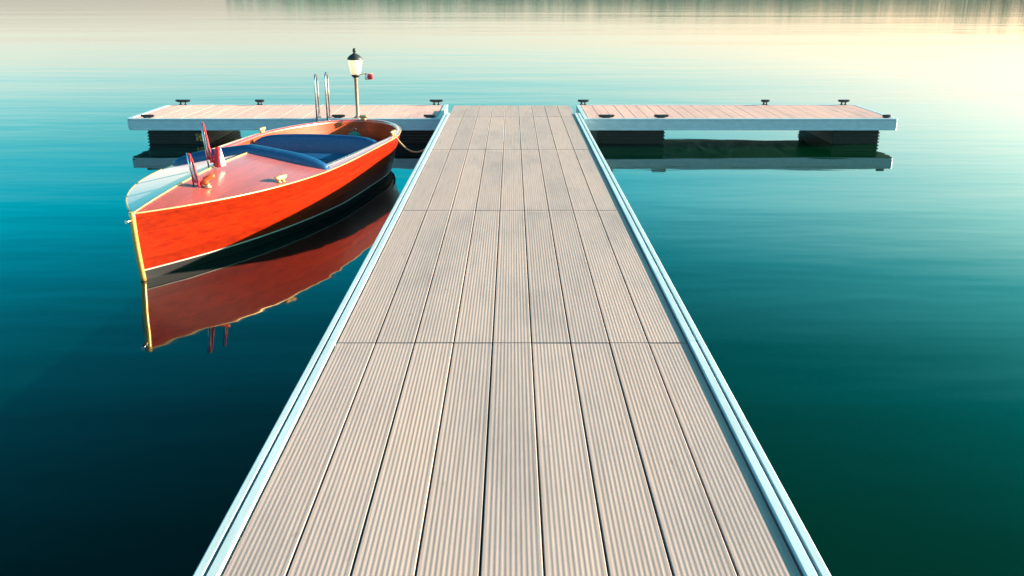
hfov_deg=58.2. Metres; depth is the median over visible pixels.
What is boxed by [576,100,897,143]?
dock section
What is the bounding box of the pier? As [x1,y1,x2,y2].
[193,105,830,575]
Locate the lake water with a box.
[0,0,1023,575]
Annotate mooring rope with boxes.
[394,134,424,152]
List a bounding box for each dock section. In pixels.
[127,100,447,143]
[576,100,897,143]
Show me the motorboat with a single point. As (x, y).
(208, 204)
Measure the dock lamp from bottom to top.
1.107 m
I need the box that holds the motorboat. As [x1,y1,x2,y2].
[125,115,400,280]
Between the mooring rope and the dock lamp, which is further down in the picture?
the mooring rope
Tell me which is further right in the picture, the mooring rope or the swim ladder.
the mooring rope
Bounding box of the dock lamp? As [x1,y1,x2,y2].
[347,48,372,117]
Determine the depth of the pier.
4.41 m
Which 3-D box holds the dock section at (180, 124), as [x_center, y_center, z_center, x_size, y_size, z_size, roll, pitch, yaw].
[-3.735,-2.771,16.003,5.130,0.792,1.950,0,18,0]
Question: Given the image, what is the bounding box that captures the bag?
[348,128,360,135]
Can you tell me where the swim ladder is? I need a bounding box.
[314,72,331,121]
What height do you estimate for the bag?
0.332 m

